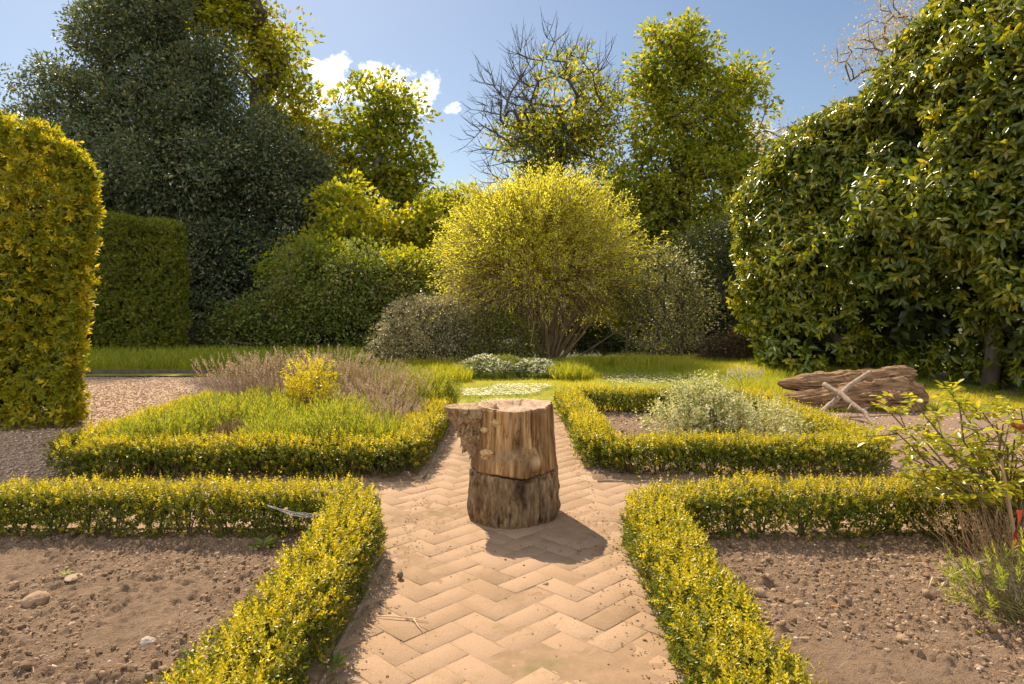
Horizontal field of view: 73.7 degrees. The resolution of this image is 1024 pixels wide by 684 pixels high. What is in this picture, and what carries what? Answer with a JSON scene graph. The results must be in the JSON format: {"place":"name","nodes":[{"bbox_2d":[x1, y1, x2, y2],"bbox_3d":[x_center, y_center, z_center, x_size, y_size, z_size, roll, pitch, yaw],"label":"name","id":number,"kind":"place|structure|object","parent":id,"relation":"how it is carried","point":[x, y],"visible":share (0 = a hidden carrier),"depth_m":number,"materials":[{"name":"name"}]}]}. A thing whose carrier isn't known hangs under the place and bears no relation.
{"place":"outdoors","nodes":[
{"label":"outdoors","id":0,"kind":"place"},
{"bbox_2d":[0,376,286,503],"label":"gravel drive","id":1,"kind":"structure","parent":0,"point":[4,475],"depth_m":8.53,"materials":[{"name":"gravel"}]},
{"bbox_2d":[0,376,306,486],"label":"gravel pebbles","id":2,"kind":"object","parent":1,"relation":"on","point":[145,397],"visible":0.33,"depth_m":9.57,"materials":[{"name":"gravel"}]},
{"bbox_2d":[0,528,382,683],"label":"soil bed","id":3,"kind":"object","parent":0,"point":[151,614],"visible":0.64,"depth_m":3.16,"materials":[{"name":"soil"}]},
{"bbox_2d":[21,590,49,606],"bbox_3d":[-2.192,1.191,3.143,0.104,0.079,0.129,0,3,0],"label":"rounded stone","id":4,"kind":"object","parent":3,"relation":"on","point":[38,598],"visible":0.88,"depth_m":3.11,"materials":[{"name":"stone"}]},
{"bbox_2d":[58,569,72,574],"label":"weed","id":5,"kind":"object","parent":3,"relation":"on","point":[64,572],"visible":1,"depth_m":3.46,"materials":[{"name":"green plant"}]},
{"bbox_2d":[64,573,82,581],"bbox_3d":[-2.185,1.175,3.405,0.083,0.019,0.105,-1,4,-22],"label":"flat stone","id":6,"kind":"object","parent":3,"relation":"on","point":[68,578],"visible":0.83,"depth_m":3.40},
{"bbox_2d":[139,636,155,646],"bbox_3d":[-1.474,1.214,2.759,0.069,0.042,0.058,0,3,4],"label":"flint stone","id":7,"kind":"object","parent":3,"relation":"on","point":[146,640],"visible":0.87,"depth_m":2.74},
{"bbox_2d":[0,467,388,683],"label":"box hedge","id":8,"kind":"object","parent":3,"relation":"on","point":[345,529],"visible":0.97,"depth_m":3.51,"materials":[{"name":"green plant"}]},
{"bbox_2d":[267,505,323,516],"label":"twig","id":9,"kind":"object","parent":8,"relation":"attached to","point":[294,513],"visible":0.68,"depth_m":3.82,"materials":[{"name":"wood"}]},
{"bbox_2d":[4,526,384,529],"bbox_3d":[-2.640,1.153,4.188,3.720,0.048,0.030,0,3,0],"label":"edging board","id":10,"kind":"object","parent":3,"relation":"on","point":[32,528],"visible":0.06,"depth_m":4.17,"materials":[{"name":"wood"}]},
{"bbox_2d":[246,535,279,547],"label":"weed","id":11,"kind":"object","parent":3,"relation":"on","point":[267,542],"visible":0.99,"depth_m":3.83,"materials":[{"name":"green plant"}]},
{"bbox_2d":[8,528,1017,683],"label":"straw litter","id":12,"kind":"object","parent":3,"relation":"on","point":[711,541],"visible":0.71,"depth_m":3.11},
{"bbox_2d":[84,350,374,376],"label":"grass verge","id":13,"kind":"object","parent":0,"point":[354,357],"depth_m":13.04,"materials":[{"name":"plant"}]},
{"bbox_2d":[85,369,281,373],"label":"drive kerb","id":14,"kind":"structure","parent":13,"relation":"on","point":[144,371],"depth_m":13.04,"materials":[{"name":"grey stone"}]},
{"bbox_2d":[31,440,434,486],"bbox_3d":[-2.225,0.972,6.782,3.050,0.095,3.180,0,3,0],"label":"soil bed","id":15,"kind":"object","parent":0,"point":[402,476],"visible":0.06,"depth_m":5.38,"materials":[{"name":"soil"}]},
{"bbox_2d":[103,403,210,468],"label":"lavender plant","id":16,"kind":"object","parent":15,"relation":"on","point":[158,424],"visible":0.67,"depth_m":5.68,"materials":[{"name":"green plant"}]},
{"bbox_2d":[164,387,240,415],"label":"lavender plant","id":17,"kind":"object","parent":15,"relation":"on","point":[209,396],"visible":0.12,"depth_m":6.75,"materials":[{"name":"green plant"}]},
{"bbox_2d":[162,392,260,453],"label":"lavender plant","id":18,"kind":"object","parent":15,"relation":"on","point":[220,414],"visible":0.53,"depth_m":6.14,"materials":[{"name":"green plant"}]},
{"bbox_2d":[202,417,247,463],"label":"lavender plant","id":19,"kind":"object","parent":15,"relation":"on","point":[226,426],"visible":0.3,"depth_m":5.82,"materials":[{"name":"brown plant"}]},
{"bbox_2d":[190,348,290,400],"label":"lavender plant","id":20,"kind":"object","parent":15,"relation":"on","point":[222,382],"visible":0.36,"depth_m":7.51,"materials":[{"name":"brown plant"}]},
{"bbox_2d":[39,390,457,478],"bbox_3d":[-2.205,0.801,6.797,3.157,0.457,3.244,0,3,0],"label":"box hedge","id":21,"kind":"object","parent":15,"relation":"on","point":[87,447],"visible":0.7,"depth_m":5.37,"materials":[{"name":"green plant"}]},
{"bbox_2d":[229,382,307,413],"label":"lavender plant","id":22,"kind":"object","parent":15,"relation":"on","point":[264,392],"visible":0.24,"depth_m":6.84,"materials":[{"name":"green plant"}]},
{"bbox_2d":[231,392,312,425],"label":"lavender plant","id":23,"kind":"object","parent":15,"relation":"on","point":[281,407],"visible":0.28,"depth_m":6.31,"materials":[{"name":"green plant"}]},
{"bbox_2d":[235,407,315,464],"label":"lavender plant","id":24,"kind":"object","parent":15,"relation":"on","point":[281,424],"visible":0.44,"depth_m":5.72,"materials":[{"name":"green plant"}]},
{"bbox_2d":[228,344,333,401],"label":"lavender plant","id":25,"kind":"object","parent":15,"relation":"on","point":[264,372],"visible":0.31,"depth_m":7.49,"materials":[{"name":"brown plant"}]},
{"bbox_2d":[278,348,343,407],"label":"golden bush","id":26,"kind":"object","parent":15,"relation":"on","point":[294,384],"visible":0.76,"depth_m":6.91,"materials":[{"name":"yellow plant"}]},
{"bbox_2d":[273,344,376,404],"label":"lavender plant","id":27,"kind":"object","parent":15,"relation":"on","point":[340,363],"visible":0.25,"depth_m":7.65,"materials":[{"name":"purple plant"}]},
{"bbox_2d":[285,400,383,465],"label":"lavender plant","id":28,"kind":"object","parent":15,"relation":"on","point":[324,423],"visible":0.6,"depth_m":5.74,"materials":[{"name":"green plant"}]},
{"bbox_2d":[291,390,382,420],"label":"lavender plant","id":29,"kind":"object","parent":15,"relation":"on","point":[338,404],"visible":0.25,"depth_m":6.42,"materials":[{"name":"green plant"}]},
{"bbox_2d":[324,352,410,399],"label":"lavender plant","id":30,"kind":"object","parent":15,"relation":"on","point":[360,365],"visible":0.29,"depth_m":7.71,"materials":[{"name":"purple plant"}]},
{"bbox_2d":[318,376,417,411],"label":"lavender plant","id":31,"kind":"object","parent":15,"relation":"on","point":[353,391],"visible":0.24,"depth_m":7.07,"materials":[{"name":"purple plant"}]},
{"bbox_2d":[341,408,423,465],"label":"lavender plant","id":32,"kind":"object","parent":15,"relation":"on","point":[388,423],"visible":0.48,"depth_m":5.73,"materials":[{"name":"green plant"}]},
{"bbox_2d":[348,394,429,422],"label":"lavender plant","id":33,"kind":"object","parent":15,"relation":"on","point":[400,413],"visible":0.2,"depth_m":6.51,"materials":[{"name":"purple plant"}]},
{"bbox_2d":[357,363,434,400],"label":"lavender plant","id":34,"kind":"object","parent":15,"relation":"on","point":[401,376],"visible":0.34,"depth_m":7.54,"materials":[{"name":"purple plant"}]},
{"bbox_2d":[389,387,431,414],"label":"lavender plant","id":35,"kind":"object","parent":15,"relation":"on","point":[418,399],"visible":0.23,"depth_m":6.97,"materials":[{"name":"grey plant"}]},
{"bbox_2d":[380,364,465,403],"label":"lavender plant","id":36,"kind":"object","parent":15,"relation":"on","point":[442,385],"visible":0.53,"depth_m":7.89,"materials":[{"name":"green plant"}]},
{"bbox_2d":[0,0,963,301],"label":"sky","id":37,"kind":"structure","parent":0,"point":[434,42],"materials":[{"name":"blue"}]},
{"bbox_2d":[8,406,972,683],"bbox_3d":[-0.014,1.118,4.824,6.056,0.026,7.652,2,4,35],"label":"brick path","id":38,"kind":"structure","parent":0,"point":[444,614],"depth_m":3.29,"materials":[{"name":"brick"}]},
{"bbox_2d":[35,481,409,485],"bbox_3d":[-2.215,1.090,5.225,2.870,0.048,0.032,0,3,0],"label":"edging board","id":39,"kind":"object","parent":38,"relation":"on","point":[406,482],"visible":0.19,"depth_m":5.22,"materials":[{"name":"wood"}]},
{"bbox_2d":[316,650,348,672],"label":"weed","id":40,"kind":"object","parent":38,"relation":"on","point":[334,659],"visible":1,"depth_m":2.59,"materials":[{"name":"green plant"}]},
{"bbox_2d":[317,557,384,683],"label":"edging board","id":41,"kind":"object","parent":38,"relation":"on","point":[337,648],"visible":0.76,"depth_m":2.93,"materials":[{"name":"wood"}]},
{"bbox_2d":[397,571,402,578],"bbox_3d":[-0.563,1.173,3.439,0.031,0.036,0.042,0,4,-7],"label":"pebble","id":42,"kind":"object","parent":38,"relation":"on","point":[399,574],"visible":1,"depth_m":3.42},
{"bbox_2d":[377,616,428,631],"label":"fallen twig","id":43,"kind":"object","parent":38,"relation":"on","point":[406,618],"visible":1,"depth_m":2.99,"materials":[{"name":"wood"}]},
{"bbox_2d":[422,423,451,478],"bbox_3d":[-0.692,0.987,6.913,0.030,0.048,3.120,0,3,0],"label":"edging board","id":44,"kind":"object","parent":38,"relation":"on","point":[432,460],"visible":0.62,"depth_m":6.13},
{"bbox_2d":[88,420,875,683],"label":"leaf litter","id":45,"kind":"object","parent":38,"relation":"on","point":[494,551],"visible":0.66,"depth_m":3.78,"materials":[{"name":"plant"}]},
{"bbox_2d":[444,399,560,529],"bbox_3d":[-0.012,0.763,4.469,0.638,0.756,0.704,3,5,43],"label":"tree stump","id":46,"kind":"object","parent":38,"relation":"on","point":[508,446],"visible":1,"depth_m":4.24,"materials":[{"name":"brown wood"}]},
{"bbox_2d":[344,423,667,680],"bbox_3d":[-0.030,1.092,5.076,1.346,0.022,7.601,0,3,0],"label":"path grit","id":47,"kind":"object","parent":38,"relation":"on","point":[544,583],"visible":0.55,"depth_m":3.30,"materials":[{"name":"gravel"}]},
{"bbox_2d":[82,342,1023,411],"bbox_3d":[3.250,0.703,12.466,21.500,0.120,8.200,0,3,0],"label":"lawn","id":48,"kind":"structure","parent":0,"point":[943,376],"depth_m":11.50,"materials":[{"name":"plant"}]},
{"bbox_2d":[372,363,437,386],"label":"grass clump","id":49,"kind":"object","parent":48,"relation":"on","point":[410,366],"visible":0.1,"depth_m":11.20,"materials":[{"name":"plant"}]},
{"bbox_2d":[363,291,484,361],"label":"pale leaved shrub","id":50,"kind":"object","parent":48,"relation":"on","point":[440,328],"visible":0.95,"depth_m":15.31,"materials":[{"name":"green plant"}]},
{"bbox_2d":[421,361,474,382],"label":"grass clump","id":51,"kind":"object","parent":48,"relation":"on","point":[461,373],"visible":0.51,"depth_m":11.80,"materials":[{"name":"plant"}]},
{"bbox_2d":[431,304,550,360],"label":"olive shrub","id":52,"kind":"object","parent":48,"relation":"on","point":[488,345],"visible":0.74,"depth_m":15.56,"materials":[{"name":"green plant"}]},
{"bbox_2d":[453,353,538,379],"bbox_3d":[-0.270,0.437,12.631,1.838,0.470,1.313,0,3,0],"label":"white flower mound","id":53,"kind":"object","parent":48,"relation":"on","point":[488,365],"visible":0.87,"depth_m":12.27,"materials":[{"name":"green plant"}]},
{"bbox_2d":[505,357,561,379],"bbox_3d":[0.454,0.464,12.834,1.182,0.376,1.655,-2,4,-25],"label":"white flower mound","id":54,"kind":"object","parent":48,"relation":"on","point":[541,364],"visible":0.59,"depth_m":12.32,"materials":[{"name":"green plant"}]},
{"bbox_2d":[544,359,596,380],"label":"grass clump","id":55,"kind":"object","parent":48,"relation":"on","point":[573,372],"visible":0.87,"depth_m":12.10,"materials":[{"name":"plant"}]},
{"bbox_2d":[461,372,694,400],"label":"daisies","id":56,"kind":"object","parent":48,"relation":"on","point":[496,386],"visible":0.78,"depth_m":10.70,"materials":[{"name":"white plant"}]},
{"bbox_2d":[563,352,614,368],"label":"grass clump","id":57,"kind":"object","parent":48,"relation":"on","point":[593,361],"visible":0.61,"depth_m":14.25,"materials":[{"name":"plant"}]},
{"bbox_2d":[600,350,668,368],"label":"grass clump","id":58,"kind":"object","parent":48,"relation":"on","point":[637,360],"visible":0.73,"depth_m":14.35,"materials":[{"name":"plant"}]},
{"bbox_2d":[692,323,757,361],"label":"copper shrub","id":59,"kind":"object","parent":48,"relation":"on","point":[724,347],"visible":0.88,"depth_m":15.21,"materials":[{"name":"brown plant"}]},
{"bbox_2d":[721,363,765,385],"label":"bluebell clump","id":60,"kind":"object","parent":48,"relation":"on","point":[746,373],"visible":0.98,"depth_m":11.03,"materials":[{"name":"white plant"}]},
{"bbox_2d":[721,0,1023,395],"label":"laurel shrub","id":61,"kind":"object","parent":48,"relation":"on","point":[893,185],"visible":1,"depth_m":11.36,"materials":[{"name":"green plant"}]},
{"bbox_2d":[123,315,1019,358],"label":"ground","id":62,"kind":"structure","parent":0,"point":[333,346],"depth_m":20.74,"materials":[{"name":"plant"}]},
{"bbox_2d":[0,109,106,431],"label":"golden hedge","id":63,"kind":"object","parent":62,"relation":"on","point":[44,344],"visible":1,"depth_m":7.50,"materials":[{"name":"plant"}]},
{"bbox_2d":[13,208,193,351],"bbox_3d":[-10.501,-1.497,17.552,5.412,3.854,2.561,0,3,0],"label":"privet hedge","id":64,"kind":"object","parent":62,"relation":"on","point":[120,304],"visible":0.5,"depth_m":16.57,"materials":[{"name":"green plant"}]},
{"bbox_2d":[0,0,349,344],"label":"evergreen oak","id":65,"kind":"object","parent":62,"relation":"on","point":[207,183],"visible":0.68,"depth_m":21.98,"materials":[{"name":"green plant"}]},
{"bbox_2d":[91,246,357,342],"bbox_3d":[-11.731,-2.469,24.869,15.873,5.170,5.785,0,3,0],"label":"woodland tree","id":66,"kind":"object","parent":62,"relation":"on","point":[246,303],"visible":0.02,"depth_m":23.15,"materials":[{"name":"green plant"}]},
{"bbox_2d":[178,0,364,222],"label":"lime tree","id":67,"kind":"object","parent":62,"relation":"on","point":[243,20],"visible":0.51,"depth_m":25.46,"materials":[{"name":"green plant"}]},
{"bbox_2d":[194,231,437,353],"bbox_3d":[-5.208,-1.247,18.114,6.540,3.339,2.696,0,3,0],"label":"shade shrub","id":68,"kind":"object","parent":62,"relation":"on","point":[310,321],"visible":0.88,"depth_m":17.86,"materials":[{"name":"green plant"}]},
{"bbox_2d":[239,225,451,352],"bbox_3d":[-4.616,-1.450,19.413,6.112,3.579,2.829,0,3,0],"label":"hawthorn shrub","id":69,"kind":"object","parent":62,"relation":"on","point":[410,254],"visible":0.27,"depth_m":18.73,"materials":[{"name":"green plant"}]},
{"bbox_2d":[285,228,468,340],"bbox_3d":[-5.133,-2.255,25.825,7.740,4.600,5.241,0,3,0],"label":"woodland tree","id":70,"kind":"object","parent":62,"relation":"on","point":[435,318],"depth_m":25.45,"materials":[{"name":"green plant"}]},
{"bbox_2d":[296,168,458,342],"bbox_3d":[-4.074,-2.573,21.345,5.175,5.563,3.719,0,3,0],"label":"maple shrub","id":71,"kind":"object","parent":62,"relation":"on","point":[338,212],"visible":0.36,"depth_m":20.84,"materials":[{"name":"green plant"}]},
{"bbox_2d":[313,65,444,233],"bbox_3d":[-5.307,-5.468,26.604,5.491,10.689,3.394,0,3,0],"label":"sycamore tree","id":72,"kind":"object","parent":62,"relation":"on","point":[386,177],"visible":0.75,"depth_m":26.07,"materials":[{"name":"green plant"}]},
{"bbox_2d":[422,180,522,330],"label":"woodland tree","id":73,"kind":"object","parent":62,"relation":"on","point":[445,195],"visible":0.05,"depth_m":31.92,"materials":[{"name":"green plant"}]},
{"bbox_2d":[442,165,648,333],"bbox_3d":[1.261,-4.349,31.806,10.918,8.173,6.718,0,3,0],"label":"woodland tree","id":74,"kind":"object","parent":62,"relation":"on","point":[540,282],"visible":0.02,"depth_m":30.74,"materials":[{"name":"green plant"}]},
{"bbox_2d":[451,6,640,323],"bbox_3d":[1.723,-6.552,27.794,7.278,12.695,6.802,-3,5,-40],"label":"half bare tree","id":75,"kind":"object","parent":62,"relation":"on","point":[533,129],"visible":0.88,"depth_m":26.82,"materials":[{"name":"green plant"}]},
{"bbox_2d":[422,144,672,358],"bbox_3d":[0.635,-2.144,17.032,6.520,5.243,5.909,0,3,0],"label":"golden shrub","id":76,"kind":"object","parent":62,"relation":"on","point":[551,218],"visible":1,"depth_m":15.78,"materials":[{"name":"yellow plant"}]},
{"bbox_2d":[564,317,702,357],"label":"bramble shrub","id":77,"kind":"object","parent":62,"relation":"on","point":[589,338],"visible":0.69,"depth_m":17.30,"materials":[{"name":"green plant"}]},
{"bbox_2d":[575,266,692,345],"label":"hazel thicket","id":78,"kind":"object","parent":62,"relation":"on","point":[621,320],"visible":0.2,"depth_m":20.15,"materials":[{"name":"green plant"}]},
{"bbox_2d":[579,237,730,357],"bbox_3d":[3.383,-1.045,16.703,3.990,3.119,1.812,0,3,0],"label":"elder shrub","id":79,"kind":"object","parent":62,"relation":"on","point":[675,318],"visible":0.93,"depth_m":16.61,"materials":[{"name":"green plant"}]},
{"bbox_2d":[575,176,757,320],"bbox_3d":[7.685,-4.327,32.703,12.563,7.921,6.151,0,3,0],"label":"woodland tree","id":80,"kind":"object","parent":62,"relation":"on","point":[602,181],"depth_m":32.09,"materials":[{"name":"green plant"}]},
{"bbox_2d":[579,7,784,295],"bbox_3d":[6.110,-5.880,24.495,7.963,11.855,4.954,0,3,0],"label":"ash tree","id":81,"kind":"object","parent":62,"relation":"on","point":[692,153],"visible":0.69,"depth_m":23.91,"materials":[{"name":"green plant"}]},
{"bbox_2d":[645,189,763,347],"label":"yew tree","id":82,"kind":"object","parent":62,"relation":"on","point":[728,271],"visible":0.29,"depth_m":19.01,"materials":[{"name":"green plant"}]},
{"bbox_2d":[581,209,858,338],"bbox_3d":[7.396,-2.295,23.809,10.064,4.937,5.470,0,3,0],"label":"woodland tree","id":83,"kind":"object","parent":62,"relation":"on","point":[717,291],"visible":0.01,"depth_m":23.32,"materials":[{"name":"green plant"}]},
{"bbox_2d":[743,0,930,342],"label":"blossom tree","id":84,"kind":"object","parent":62,"relation":"on","point":[885,38],"visible":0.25,"depth_m":18.54,"materials":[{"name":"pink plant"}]},
{"bbox_2d":[830,396,1023,492],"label":"wood chips","id":85,"kind":"object","parent":62,"relation":"on","point":[939,431],"visible":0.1,"depth_m":7.48,"materials":[{"name":"wood"}]},
{"bbox_2d":[822,382,876,425],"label":"fallen branch","id":86,"kind":"object","parent":85,"relation":"on","point":[845,398],"visible":0.98,"depth_m":8.04,"materials":[{"name":"wood"}]},
{"bbox_2d":[777,365,928,412],"bbox_3d":[4.389,0.619,9.009,1.926,0.631,1.044,0,3,3],"label":"fallen log","id":87,"kind":"object","parent":85,"relation":"on","point":[895,381],"visible":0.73,"depth_m":8.76,"materials":[{"name":"brown wood"}]},
{"bbox_2d":[582,409,896,480],"bbox_3d":[1.840,0.958,6.961,2.560,0.100,3.420,0,3,0],"label":"soil bed","id":88,"kind":"object","parent":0,"point":[603,473],"visible":0.19,"depth_m":5.50,"materials":[{"name":"soil"}]},
{"bbox_2d":[0,408,1023,683],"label":"soil clods","id":89,"kind":"object","parent":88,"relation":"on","point":[792,620],"visible":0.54,"depth_m":3.28,"materials":[{"name":"soil"}]},
{"bbox_2d":[552,379,897,476],"bbox_3d":[1.819,0.782,6.984,2.688,0.476,3.447,0,3,0],"label":"box hedge","id":90,"kind":"object","parent":88,"relation":"on","point":[592,432],"visible":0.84,"depth_m":5.52,"materials":[{"name":"green plant"}]},
{"bbox_2d":[631,366,819,446],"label":"variegated shrub","id":91,"kind":"object","parent":88,"relation":"on","point":[720,418],"visible":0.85,"depth_m":6.28,"materials":[{"name":"green plant"}]},
{"bbox_2d":[597,479,887,482],"bbox_3d":[1.780,1.087,5.275,2.240,0.048,0.026,0,3,0],"label":"edging board","id":92,"kind":"object","parent":88,"relation":"on","point":[643,481],"visible":0.26,"depth_m":5.27,"materials":[{"name":"wood"}]},
{"bbox_2d":[636,528,1023,683],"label":"soil bed","id":93,"kind":"object","parent":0,"point":[866,664],"visible":0.52,"depth_m":2.97,"materials":[{"name":"soil"}]},
{"bbox_2d":[753,587,765,597],"bbox_3d":[1.171,1.188,3.230,0.059,0.049,0.051,3,4,36],"label":"soil lump","id":94,"kind":"object","parent":93,"relation":"on","point":[760,592],"visible":0.84,"depth_m":3.21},
{"bbox_2d":[793,600,804,607],"bbox_3d":[1.302,1.194,3.099,0.055,0.044,0.041,0,4,-5],"label":"soil lump","id":95,"kind":"object","parent":93,"relation":"on","point":[796,603],"visible":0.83,"depth_m":3.09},
{"bbox_2d":[617,462,1023,683],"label":"box hedge","id":96,"kind":"object","parent":93,"relation":"on","point":[662,532],"visible":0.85,"depth_m":3.44,"materials":[{"name":"green plant"}]},
{"bbox_2d":[828,601,836,606],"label":"dead leaf","id":97,"kind":"object","parent":93,"relation":"on","point":[831,603],"visible":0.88,"depth_m":3.09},
{"bbox_2d":[858,542,869,548],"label":"weed","id":98,"kind":"object","parent":93,"relation":"on","point":[862,546],"visible":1,"depth_m":3.81,"materials":[{"name":"green plant"}]},
{"bbox_2d":[896,634,908,640],"bbox_3d":[1.588,1.213,2.777,0.058,0.051,0.049,-1,4,-9],"label":"soil lump","id":99,"kind":"object","parent":93,"relation":"on","point":[902,636],"visible":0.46,"depth_m":2.77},
{"bbox_2d":[857,376,1023,553],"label":"rose bush","id":100,"kind":"object","parent":93,"relation":"on","point":[971,462],"visible":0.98,"depth_m":3.64,"materials":[{"name":"green plant"}]},
{"bbox_2d":[1011,510,1021,546],"bbox_3d":[2.532,0.932,3.412,0.055,0.174,0.038,0,3,0],"label":"red ribbon","id":101,"kind":"object","parent":100,"relation":"hanging from","point":[1019,514],"visible":0.92,"depth_m":3.42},
{"bbox_2d":[928,557,989,591],"bbox_3d":[2.136,1.117,3.247,0.504,0.093,0.045,-2,4,-27],"label":"rake","id":102,"kind":"object","parent":93,"relation":"on","point":[945,579],"visible":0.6,"depth_m":3.20,"materials":[{"name":"metal"}]},
{"bbox_2d":[907,484,1023,571],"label":"dry lavender","id":103,"kind":"object","parent":93,"relation":"on","point":[987,540],"visible":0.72,"depth_m":3.63,"materials":[{"name":"brown plant"}]},
{"bbox_2d":[933,528,1023,630],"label":"rosemary plant","id":104,"kind":"object","parent":93,"relation":"on","point":[1007,609],"visible":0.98,"depth_m":2.94,"materials":[{"name":"green plant"}]},
{"bbox_2d":[999,458,1021,567],"bbox_3d":[2.579,0.923,3.522,0.134,0.633,0.022,3,5,44],"label":"wooden stake","id":105,"kind":"object","parent":93,"relation":"on","point":[1007,498],"visible":0.57,"depth_m":3.52,"materials":[{"name":"brown wood"}]},
{"bbox_2d":[774,388,1023,528],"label":"mulch ground","id":106,"kind":"structure","parent":0,"point":[886,420],"depth_m":7.53,"materials":[{"name":"gravel"}]},
{"bbox_2d":[727,377,790,395],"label":"grass clump","id":107,"kind":"object","parent":106,"relation":"on","point":[758,387],"visible":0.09,"depth_m":9.30,"materials":[{"name":"plant"}]},
{"bbox_2d":[821,370,871,412],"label":"fallen branch","id":108,"kind":"object","parent":106,"relation":"on","point":[835,399],"visible":0.76,"depth_m":8.42,"materials":[{"name":"wood"}]}
]}

